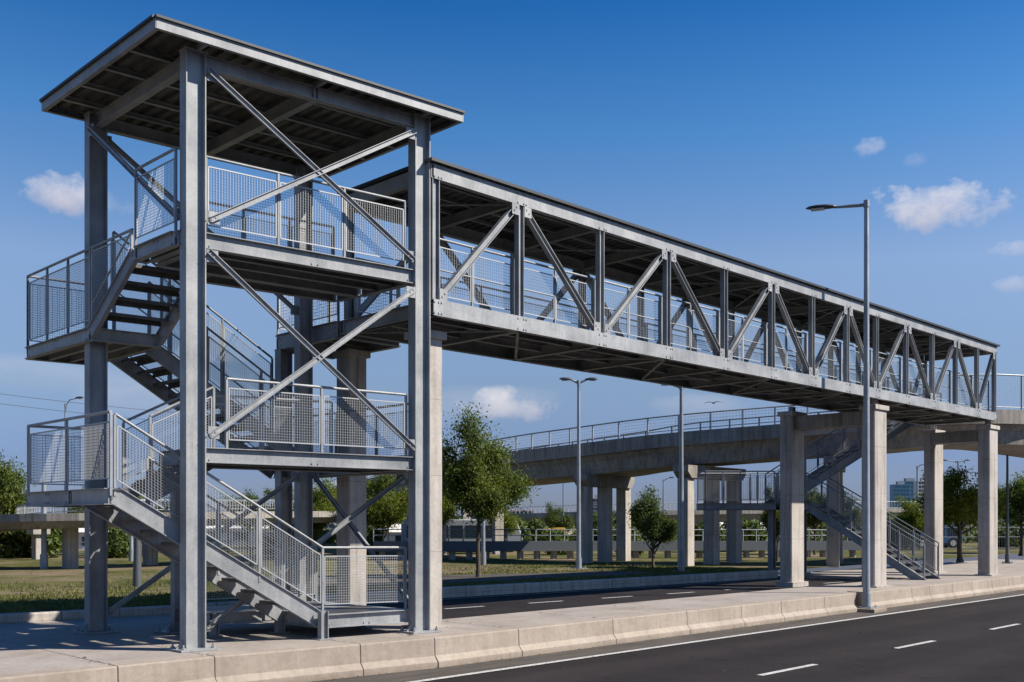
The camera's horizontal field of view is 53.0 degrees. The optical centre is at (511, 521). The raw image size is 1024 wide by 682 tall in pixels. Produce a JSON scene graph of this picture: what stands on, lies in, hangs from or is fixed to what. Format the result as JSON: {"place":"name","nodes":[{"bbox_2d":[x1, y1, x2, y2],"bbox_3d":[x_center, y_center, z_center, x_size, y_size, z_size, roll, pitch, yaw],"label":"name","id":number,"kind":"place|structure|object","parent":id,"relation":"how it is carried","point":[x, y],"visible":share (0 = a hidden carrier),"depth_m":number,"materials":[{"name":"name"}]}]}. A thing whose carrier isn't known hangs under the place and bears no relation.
{"place":"outdoors","nodes":[
{"label":"outdoors","id":0,"kind":"place"},
{"bbox_2d":[4,394,317,420],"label":"overhead wire","id":1,"kind":"object","parent":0,"point":[83,403],"visible":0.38,"depth_m":75.79,"materials":[{"name":"grey"}]},
{"bbox_2d":[0,403,367,431],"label":"overhead wire","id":2,"kind":"object","parent":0,"point":[83,413],"visible":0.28,"depth_m":75.23,"materials":[{"name":"grey"}]},
{"bbox_2d":[206,525,273,544],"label":"shed","id":3,"kind":"structure","parent":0,"point":[234,535],"depth_m":70.00,"materials":[{"name":"grey"}]},
{"bbox_2d":[292,571,655,584],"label":"path","id":4,"kind":"structure","parent":0,"point":[469,577],"depth_m":30.05,"materials":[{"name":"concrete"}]},
{"bbox_2d":[0,525,1019,613],"bbox_3d":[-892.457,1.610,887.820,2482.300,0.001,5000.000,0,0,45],"label":"ground","id":5,"kind":"structure","parent":0,"point":[19,569],"depth_m":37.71,"materials":[{"name":"green plant"}]},
{"bbox_2d":[0,450,35,513],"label":"tree","id":6,"kind":"object","parent":5,"relation":"on","point":[12,495],"visible":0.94,"depth_m":38.68,"materials":[{"name":"green plant"}]},
{"bbox_2d":[0,513,61,557],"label":"shrub","id":7,"kind":"object","parent":5,"relation":"on","point":[17,544],"visible":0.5,"depth_m":45.35,"materials":[{"name":"green plant"}]},
{"bbox_2d":[40,483,47,568],"bbox_3d":[-15.954,0.110,35.000,0.260,3.000,0.247,0,0,45],"label":"utility pole","id":8,"kind":"object","parent":5,"relation":"on","point":[43,559],"visible":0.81,"depth_m":34.93,"materials":[{"name":"paint"}]},
{"bbox_2d":[62,485,83,512],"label":"tree","id":9,"kind":"object","parent":5,"relation":"on","point":[75,508],"visible":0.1,"depth_m":59.39,"materials":[{"name":"green plant"}]},
{"bbox_2d":[64,396,83,512],"bbox_3d":[-20.477,-2.123,48.000,0.928,7.467,0.156,0,0,0],"label":"street lamp","id":10,"kind":"object","parent":5,"relation":"on","point":[65,406],"visible":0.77,"depth_m":47.97,"materials":[{"name":"metal"}]},
{"bbox_2d":[79,528,108,549],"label":"shed","id":11,"kind":"structure","parent":5,"relation":"on","point":[81,529],"depth_m":58.00,"materials":[{"name":"grey"}]},
{"bbox_2d":[108,528,133,557],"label":"shrub","id":12,"kind":"object","parent":5,"relation":"on","point":[118,542],"visible":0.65,"depth_m":45.31,"materials":[{"name":"green plant"}]},
{"bbox_2d":[129,535,132,560],"bbox_3d":[-15.573,0.310,42.000,0.208,2.600,0.198,0,0,45],"label":"utility pole","id":13,"kind":"object","parent":5,"relation":"on","point":[130,548],"visible":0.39,"depth_m":41.93,"materials":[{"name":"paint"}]},
{"bbox_2d":[132,538,141,587],"bbox_3d":[-9.196,0.800,25.200,0.230,1.700,0.230,0,0,45],"label":"post","id":14,"kind":"object","parent":5,"relation":"on","point":[137,572],"visible":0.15,"depth_m":25.12,"materials":[{"name":"grey"}]},
{"bbox_2d":[138,494,151,555],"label":"tree","id":15,"kind":"object","parent":5,"relation":"on","point":[140,496],"visible":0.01,"depth_m":47.94,"materials":[{"name":"green plant"}]},
{"bbox_2d":[24,530,273,554],"bbox_3d":[-18.561,1.015,50.500,15.222,1.230,0.088,0,0,-28],"label":"fence","id":16,"kind":"object","parent":5,"relation":"on","point":[81,542],"visible":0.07,"depth_m":52.45,"materials":[{"name":"grey"}]},
{"bbox_2d":[151,497,168,511],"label":"tree","id":17,"kind":"object","parent":5,"relation":"on","point":[160,503],"visible":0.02,"depth_m":54.15,"materials":[{"name":"green plant"}]},
{"bbox_2d":[0,499,367,568],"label":"viaduct","id":18,"kind":"object","parent":5,"relation":"on","point":[33,523],"visible":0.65,"depth_m":35.30,"materials":[{"name":"grey concrete"}]},
{"bbox_2d":[217,488,268,552],"bbox_3d":[-13.328,-0.047,51.918,3.052,3.549,2.617,0,0,22],"label":"tree","id":19,"kind":"object","parent":5,"relation":"on","point":[251,497],"visible":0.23,"depth_m":51.74,"materials":[{"name":"green plant"}]},
{"bbox_2d":[256,486,293,535],"bbox_3d":[-10.242,-0.040,46.906,3.242,3.540,2.964,0,0,-18],"label":"tree","id":20,"kind":"object","parent":5,"relation":"on","point":[273,497],"visible":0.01,"depth_m":46.88,"materials":[{"name":"green plant"}]},
{"bbox_2d":[262,535,293,559],"bbox_3d":[-10.091,1.125,44.109,1.736,1.148,1.440,0,0,-39],"label":"shrub","id":21,"kind":"object","parent":5,"relation":"on","point":[271,543],"visible":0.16,"depth_m":43.76,"materials":[{"name":"green plant"}]},
{"bbox_2d":[292,477,336,557],"bbox_3d":[-9.082,-0.153,45.987,2.915,3.783,2.904,0,0,28],"label":"tree","id":22,"kind":"object","parent":5,"relation":"on","point":[323,503],"visible":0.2,"depth_m":45.69,"materials":[{"name":"green plant"}]},
{"bbox_2d":[313,481,336,525],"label":"tree","id":23,"kind":"object","parent":5,"relation":"on","point":[328,488],"visible":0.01,"depth_m":49.45,"materials":[{"name":"green plant"}]},
{"bbox_2d":[324,523,336,528],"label":"block","id":24,"kind":"structure","parent":5,"relation":"on","point":[332,526],"depth_m":229.94,"materials":[{"name":"grey"}]},
{"bbox_2d":[336,524,381,554],"bbox_3d":[-7.279,0.831,49.879,2.395,1.794,2.240,0,0,25],"label":"shrub","id":25,"kind":"object","parent":5,"relation":"on","point":[369,536],"visible":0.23,"depth_m":49.16,"materials":[{"name":"green plant"}]},
{"bbox_2d":[366,524,400,540],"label":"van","id":26,"kind":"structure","parent":5,"relation":"on","point":[395,538],"depth_m":64.00,"materials":[{"name":"grey metal"}]},
{"bbox_2d":[366,474,407,540],"bbox_3d":[-5.448,-0.329,43.926,3.107,4.147,3.398,0,0,37],"label":"tree","id":27,"kind":"object","parent":5,"relation":"on","point":[383,512],"visible":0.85,"depth_m":43.50,"materials":[{"name":"green plant"}]},
{"bbox_2d":[442,492,460,528],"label":"tree","id":28,"kind":"object","parent":5,"relation":"on","point":[446,517],"visible":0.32,"depth_m":42.51,"materials":[{"name":"green plant"}]},
{"bbox_2d":[401,519,522,540],"bbox_3d":[-2.643,0.755,55.000,6.400,1.750,1.930,0,0,0],"label":"coach","id":29,"kind":"object","parent":5,"relation":"on","point":[459,524],"visible":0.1,"depth_m":54.05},
{"bbox_2d":[481,519,485,564],"bbox_3d":[-1.061,0.010,38.000,0.208,3.200,0.198,0,0,45],"label":"utility pole","id":30,"kind":"object","parent":5,"relation":"on","point":[483,557],"visible":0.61,"depth_m":37.93,"materials":[{"name":"metal"}]},
{"bbox_2d":[442,401,542,576],"bbox_3d":[-1.015,-0.851,29.727,3.970,5.221,3.277,0,0,10],"label":"tree","id":31,"kind":"object","parent":5,"relation":"on","point":[478,488],"visible":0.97,"depth_m":29.27,"materials":[{"name":"green plant"}]},
{"bbox_2d":[486,509,521,539],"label":"tree","id":32,"kind":"object","parent":5,"relation":"on","point":[510,524],"visible":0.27,"depth_m":51.62,"materials":[{"name":"green plant"}]},
{"bbox_2d":[505,510,532,513],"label":"block","id":33,"kind":"structure","parent":5,"relation":"on","point":[518,511],"depth_m":229.94,"materials":[{"name":"beige concrete"}]},
{"bbox_2d":[513,515,548,540],"bbox_3d":[0.673,0.675,58.039,2.721,2.168,3.278,0,0,21],"label":"shrub","id":34,"kind":"object","parent":5,"relation":"on","point":[536,523],"visible":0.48,"depth_m":57.40,"materials":[{"name":"green plant"}]},
{"bbox_2d":[108,516,977,542],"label":"distant wood","id":35,"kind":"object","parent":5,"relation":"on","point":[333,538],"visible":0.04,"depth_m":77.17,"materials":[{"name":"green plant"}]},
{"bbox_2d":[538,527,568,554],"bbox_3d":[2.010,0.964,49.950,1.493,1.495,1.596,0,0,-30],"label":"shrub","id":36,"kind":"object","parent":5,"relation":"on","point":[554,538],"visible":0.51,"depth_m":49.59,"materials":[{"name":"green plant"}]},
{"bbox_2d":[543,501,574,534],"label":"tree","id":37,"kind":"object","parent":5,"relation":"on","point":[555,520],"visible":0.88,"depth_m":65.58,"materials":[{"name":"green plant"}]},
{"bbox_2d":[559,377,597,568],"bbox_3d":[2.299,-1.683,35.400,1.275,6.587,0.542,0,0,20],"label":"street lamp","id":38,"kind":"object","parent":5,"relation":"on","point":[578,535],"visible":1,"depth_m":35.34,"materials":[{"name":"metal"}]},
{"bbox_2d":[593,495,596,511],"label":"apartment block","id":39,"kind":"structure","parent":5,"relation":"on","point":[595,506],"depth_m":280.00,"materials":[{"name":"grey"}]},
{"bbox_2d":[574,508,638,540],"bbox_3d":[5.498,0.498,59.884,3.490,2.541,3.732,0,0,43],"label":"shrub","id":40,"kind":"object","parent":5,"relation":"on","point":[613,526],"visible":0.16,"depth_m":59.33,"materials":[{"name":"green plant"}]},
{"bbox_2d":[373,529,861,559],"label":"guardrail","id":41,"kind":"structure","parent":5,"relation":"on","point":[537,547],"depth_m":44.23,"materials":[{"name":"grey metal"}]},
{"bbox_2d":[615,533,643,555],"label":"shrub","id":42,"kind":"object","parent":5,"relation":"on","point":[637,538],"visible":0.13,"depth_m":47.47,"materials":[{"name":"green plant"}]},
{"bbox_2d":[625,484,678,566],"bbox_3d":[5.045,0.188,35.910,2.041,3.067,2.048,0,0,-12],"label":"tree","id":43,"kind":"object","parent":5,"relation":"on","point":[651,523],"visible":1,"depth_m":35.76,"materials":[{"name":"green plant"}]},
{"bbox_2d":[313,374,1023,567],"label":"viaduct","id":44,"kind":"object","parent":5,"relation":"on","point":[619,464],"visible":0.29,"depth_m":38.55,"materials":[{"name":"grey concrete"}]},
{"bbox_2d":[367,501,974,533],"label":"trees","id":45,"kind":"object","parent":5,"relation":"on","point":[698,515],"visible":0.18,"depth_m":95.23,"materials":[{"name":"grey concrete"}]},
{"bbox_2d":[662,477,673,511],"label":"street lamp","id":46,"kind":"object","parent":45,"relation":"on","point":[663,494],"visible":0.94,"depth_m":84.94,"materials":[{"name":"metal"}]},
{"bbox_2d":[661,384,684,571],"bbox_3d":[5.459,-1.448,33.100,1.370,6.117,0.574,0,0,20],"label":"street lamp","id":47,"kind":"object","parent":5,"relation":"on","point":[681,564],"visible":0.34,"depth_m":33.04,"materials":[{"name":"metal"}]},
{"bbox_2d":[694,520,725,551],"bbox_3d":[10.374,0.764,54.024,2.426,1.943,2.594,0,0,-3],"label":"shrub","id":48,"kind":"object","parent":5,"relation":"on","point":[699,532],"visible":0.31,"depth_m":53.33,"materials":[{"name":"green plant"}]},
{"bbox_2d":[722,517,767,551],"bbox_3d":[12.539,0.731,55.754,2.817,2.040,3.394,0,0,-29],"label":"shrub","id":49,"kind":"object","parent":5,"relation":"on","point":[749,524],"visible":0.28,"depth_m":54.70,"materials":[{"name":"green plant"}]},
{"bbox_2d":[756,483,779,560],"bbox_3d":[10.904,0.009,41.970,1.819,3.439,1.989,0,0,20],"label":"tree","id":50,"kind":"object","parent":5,"relation":"on","point":[764,520],"visible":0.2,"depth_m":41.75,"materials":[{"name":"green plant"}]},
{"bbox_2d":[804,485,825,554],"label":"tree","id":51,"kind":"object","parent":5,"relation":"on","point":[812,520],"visible":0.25,"depth_m":49.70,"materials":[{"name":"green plant"}]},
{"bbox_2d":[845,491,861,550],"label":"tree","id":52,"kind":"object","parent":5,"relation":"on","point":[856,515],"visible":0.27,"depth_m":55.34,"materials":[{"name":"green plant"}]},
{"bbox_2d":[890,481,910,507],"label":"office block","id":53,"kind":"structure","parent":5,"relation":"on","point":[902,488],"depth_m":320.00,"materials":[{"name":"blue glass"}]},
{"bbox_2d":[886,511,917,549],"bbox_3d":[22.100,0.564,59.981,3.285,2.392,3.512,0,0,1],"label":"shrub","id":54,"kind":"object","parent":5,"relation":"on","point":[893,539],"visible":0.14,"depth_m":58.83,"materials":[{"name":"green plant"}]},
{"bbox_2d":[891,494,923,540],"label":"tree","id":55,"kind":"object","parent":5,"relation":"on","point":[909,516],"visible":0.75,"depth_m":57.56,"materials":[{"name":"green plant"}]},
{"bbox_2d":[904,478,914,500],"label":"office block","id":56,"kind":"structure","parent":5,"relation":"on","point":[908,480],"depth_m":345.00,"materials":[{"name":"blue"}]},
{"bbox_2d":[913,478,923,505],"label":"apartment block","id":57,"kind":"structure","parent":5,"relation":"on","point":[920,486],"depth_m":300.00,"materials":[{"name":"grey"}]},
{"bbox_2d":[916,464,923,503],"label":"street lamp","id":58,"kind":"object","parent":5,"relation":"on","point":[917,467],"visible":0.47,"depth_m":74.96,"materials":[{"name":"metal"}]},
{"bbox_2d":[943,459,969,471],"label":"street lamp","id":59,"kind":"object","parent":5,"relation":"on","point":[957,462],"visible":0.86,"depth_m":79.97,"materials":[{"name":"metal"}]},
{"bbox_2d":[891,527,1023,549],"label":"fence","id":60,"kind":"object","parent":5,"relation":"on","point":[947,537],"visible":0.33,"depth_m":58.86,"materials":[{"name":"grey metal"}]},
{"bbox_2d":[901,461,1020,561],"bbox_3d":[19.112,-0.426,43.889,4.821,4.350,4.408,0,0,28],"label":"tree","id":61,"kind":"object","parent":5,"relation":"on","point":[960,506],"visible":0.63,"depth_m":43.35,"materials":[{"name":"green plant"}]},
{"bbox_2d":[998,470,1023,555],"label":"tree","id":62,"kind":"object","parent":5,"relation":"on","point":[1017,506],"visible":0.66,"depth_m":51.70,"materials":[{"name":"green plant"}]},
{"bbox_2d":[998,518,1023,547],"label":"shrub","id":63,"kind":"object","parent":5,"relation":"on","point":[1014,537],"visible":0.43,"depth_m":60.85,"materials":[{"name":"green plant"}]},
{"bbox_2d":[0,559,1023,673],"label":"pavement","id":64,"kind":"structure","parent":0,"point":[33,646],"depth_m":16.70,"materials":[{"name":"concrete"}]},
{"bbox_2d":[23,14,464,652],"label":"stair tower","id":65,"kind":"structure","parent":64,"relation":"on","point":[197,96],"depth_m":15.76,"materials":[{"name":"metal"}]},
{"bbox_2d":[332,348,370,604],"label":"bridge pier","id":66,"kind":"structure","parent":64,"relation":"on","point":[351,490],"depth_m":19.34,"materials":[{"name":"concrete"}]},
{"bbox_2d":[696,388,940,579],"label":"staircase","id":67,"kind":"structure","parent":64,"relation":"on","point":[831,468],"depth_m":33.84,"materials":[{"name":"metal"}]},
{"bbox_2d":[1001,455,1012,562],"bbox_3d":[20.762,-0.753,42.992,0.825,4.967,0.458,0,0,26],"label":"street lamp","id":68,"kind":"object","parent":64,"relation":"on","point":[1007,557],"visible":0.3,"depth_m":42.95,"materials":[{"name":"grey metal"}]},
{"bbox_2d":[0,0,1023,575],"label":"sky","id":69,"kind":"structure","parent":0,"point":[716,125],"materials":[{"name":"blue"}]},
{"bbox_2d":[366,576,861,621],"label":"back road","id":70,"kind":"structure","parent":0,"point":[503,604],"depth_m":25.38,"materials":[{"name":"grey asphalt"}]},
{"bbox_2d":[378,579,837,608],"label":"back road markings","id":71,"kind":"object","parent":70,"relation":"on","point":[590,590],"visible":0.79,"depth_m":26.37,"materials":[{"name":"paint"}]},
{"bbox_2d":[312,590,1023,681],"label":"road shoulder","id":72,"kind":"object","parent":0,"point":[409,676],"visible":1,"depth_m":17.91},
{"bbox_2d":[0,664,116,681],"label":"barrier block","id":73,"kind":"structure","parent":72,"relation":"on","point":[100,673],"depth_m":12.07,"materials":[{"name":"concrete"}]},
{"bbox_2d":[109,654,215,681],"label":"barrier block","id":74,"kind":"structure","parent":72,"relation":"on","point":[195,668],"depth_m":12.92,"materials":[{"name":"concrete"}]},
{"bbox_2d":[206,642,362,681],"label":"barrier block","id":75,"kind":"structure","parent":72,"relation":"on","point":[310,663],"depth_m":13.99,"materials":[{"name":"concrete"}]},
{"bbox_2d":[351,636,436,675],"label":"barrier block","id":76,"kind":"structure","parent":72,"relation":"on","point":[385,656],"depth_m":15.04,"materials":[{"name":"concrete"}]},
{"bbox_2d":[425,628,521,667],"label":"barrier block","id":77,"kind":"structure","parent":72,"relation":"on","point":[462,648],"depth_m":16.06,"materials":[{"name":"concrete"}]},
{"bbox_2d":[71,590,1020,680],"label":"gutter grit","id":78,"kind":"object","parent":72,"relation":"on","point":[546,653],"visible":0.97,"depth_m":16.77,"materials":[{"name":"brown"}]},
{"bbox_2d":[506,618,615,656],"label":"barrier block","id":79,"kind":"structure","parent":72,"relation":"on","point":[538,639],"depth_m":17.52,"materials":[{"name":"concrete"}]},
{"bbox_2d":[603,610,689,643],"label":"barrier block","id":80,"kind":"structure","parent":72,"relation":"on","point":[644,626],"depth_m":19.20,"materials":[{"name":"concrete"}]},
{"bbox_2d":[677,605,744,633],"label":"barrier block","id":81,"kind":"structure","parent":72,"relation":"on","point":[710,618],"depth_m":20.71,"materials":[{"name":"concrete"}]},
{"bbox_2d":[729,600,784,626],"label":"barrier block","id":82,"kind":"structure","parent":72,"relation":"on","point":[760,613],"depth_m":21.98,"materials":[{"name":"concrete"}]},
{"bbox_2d":[769,596,827,621],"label":"barrier block","id":83,"kind":"structure","parent":72,"relation":"on","point":[799,608],"depth_m":23.24,"materials":[{"name":"concrete"}]},
{"bbox_2d":[817,593,856,615],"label":"barrier block","id":84,"kind":"structure","parent":72,"relation":"on","point":[838,603],"depth_m":24.47,"materials":[{"name":"concrete"}]},
{"bbox_2d":[843,592,886,612],"bbox_3d":[8.582,1.995,25.259,1.020,0.450,0.680,0,0,45],"label":"lamp footing","id":85,"kind":"object","parent":72,"relation":"on","point":[876,610],"visible":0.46,"depth_m":24.94,"materials":[{"name":"concrete"}]},
{"bbox_2d":[806,199,878,608],"bbox_3d":[8.164,-2.883,25.407,1.692,9.987,0.532,0,0,27],"label":"street lamp","id":86,"kind":"object","parent":85,"relation":"on","point":[866,598],"visible":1,"depth_m":25.09,"materials":[{"name":"metal"}]},
{"bbox_2d":[856,587,914,607],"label":"barrier block","id":87,"kind":"structure","parent":72,"relation":"on","point":[891,597],"depth_m":26.39,"materials":[{"name":"concrete"}]},
{"bbox_2d":[904,585,932,603],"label":"barrier block","id":88,"kind":"structure","parent":72,"relation":"on","point":[920,594],"depth_m":27.72,"materials":[{"name":"concrete"}]},
{"bbox_2d":[923,583,955,601],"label":"barrier block","id":89,"kind":"structure","parent":72,"relation":"on","point":[941,591],"depth_m":28.66,"materials":[{"name":"concrete"}]},
{"bbox_2d":[943,581,974,598],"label":"barrier block","id":90,"kind":"structure","parent":72,"relation":"on","point":[962,589],"depth_m":29.71,"materials":[{"name":"concrete"}]},
{"bbox_2d":[962,579,994,595],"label":"barrier block","id":91,"kind":"structure","parent":72,"relation":"on","point":[980,587],"depth_m":30.78,"materials":[{"name":"concrete"}]},
{"bbox_2d":[982,577,1010,593],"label":"barrier block","id":92,"kind":"structure","parent":72,"relation":"on","point":[1000,584],"depth_m":31.84,"materials":[{"name":"concrete"}]},
{"bbox_2d":[1001,575,1023,590],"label":"barrier block","id":93,"kind":"structure","parent":72,"relation":"on","point":[1016,582],"depth_m":32.80,"materials":[{"name":"concrete"}]},
{"bbox_2d":[422,595,1023,681],"bbox_3d":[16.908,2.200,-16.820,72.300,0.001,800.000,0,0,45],"label":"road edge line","id":94,"kind":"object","parent":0,"point":[961,636],"depth_m":16.75,"materials":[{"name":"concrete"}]},
{"bbox_2d":[410,594,1023,681],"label":"road markings","id":95,"kind":"object","parent":94,"relation":"on","point":[778,671],"visible":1,"depth_m":17.88,"materials":[{"name":"paint"}]},
{"bbox_2d":[917,525,962,547],"bbox_3d":[25.855,0.930,63.000,3.000,1.400,1.430,0,0,0],"label":"van","id":96,"kind":"object","parent":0,"point":[949,539],"visible":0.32,"depth_m":62.29,"materials":[{"name":"blue paint"}]},
{"label":"pavement bed","id":97,"kind":"structure","parent":0,"visible":0},
{"bbox_2d":[0,570,777,623],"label":"kerb","id":98,"kind":"structure","parent":97,"relation":"on","point":[485,590],"depth_m":26.15,"materials":[{"name":"concrete"}]},
{"bbox_2d":[401,323,449,628],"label":"bridge pier","id":99,"kind":"structure","parent":97,"relation":"on","point":[437,338],"depth_m":16.86,"materials":[{"name":"concrete"}]},
{"bbox_2d":[775,399,890,587],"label":"bridge pier","id":100,"kind":"structure","parent":97,"relation":"on","point":[794,424],"depth_m":29.00,"materials":[{"name":"concrete"}]},
{"bbox_2d":[922,421,1001,575],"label":"bridge pier","id":101,"kind":"structure","parent":97,"relation":"on","point":[985,437],"depth_m":33.59,"materials":[{"name":"concrete"}]},
{"bbox_2d":[274,157,999,591],"bbox_3d":[5.621,-2.006,26.491,4.742,7.512,24.470,0,0,45],"label":"footbridge","id":102,"kind":"object","parent":101,"relation":"on","point":[482,211],"visible":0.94,"depth_m":21.37,"materials":[{"name":"metal"}]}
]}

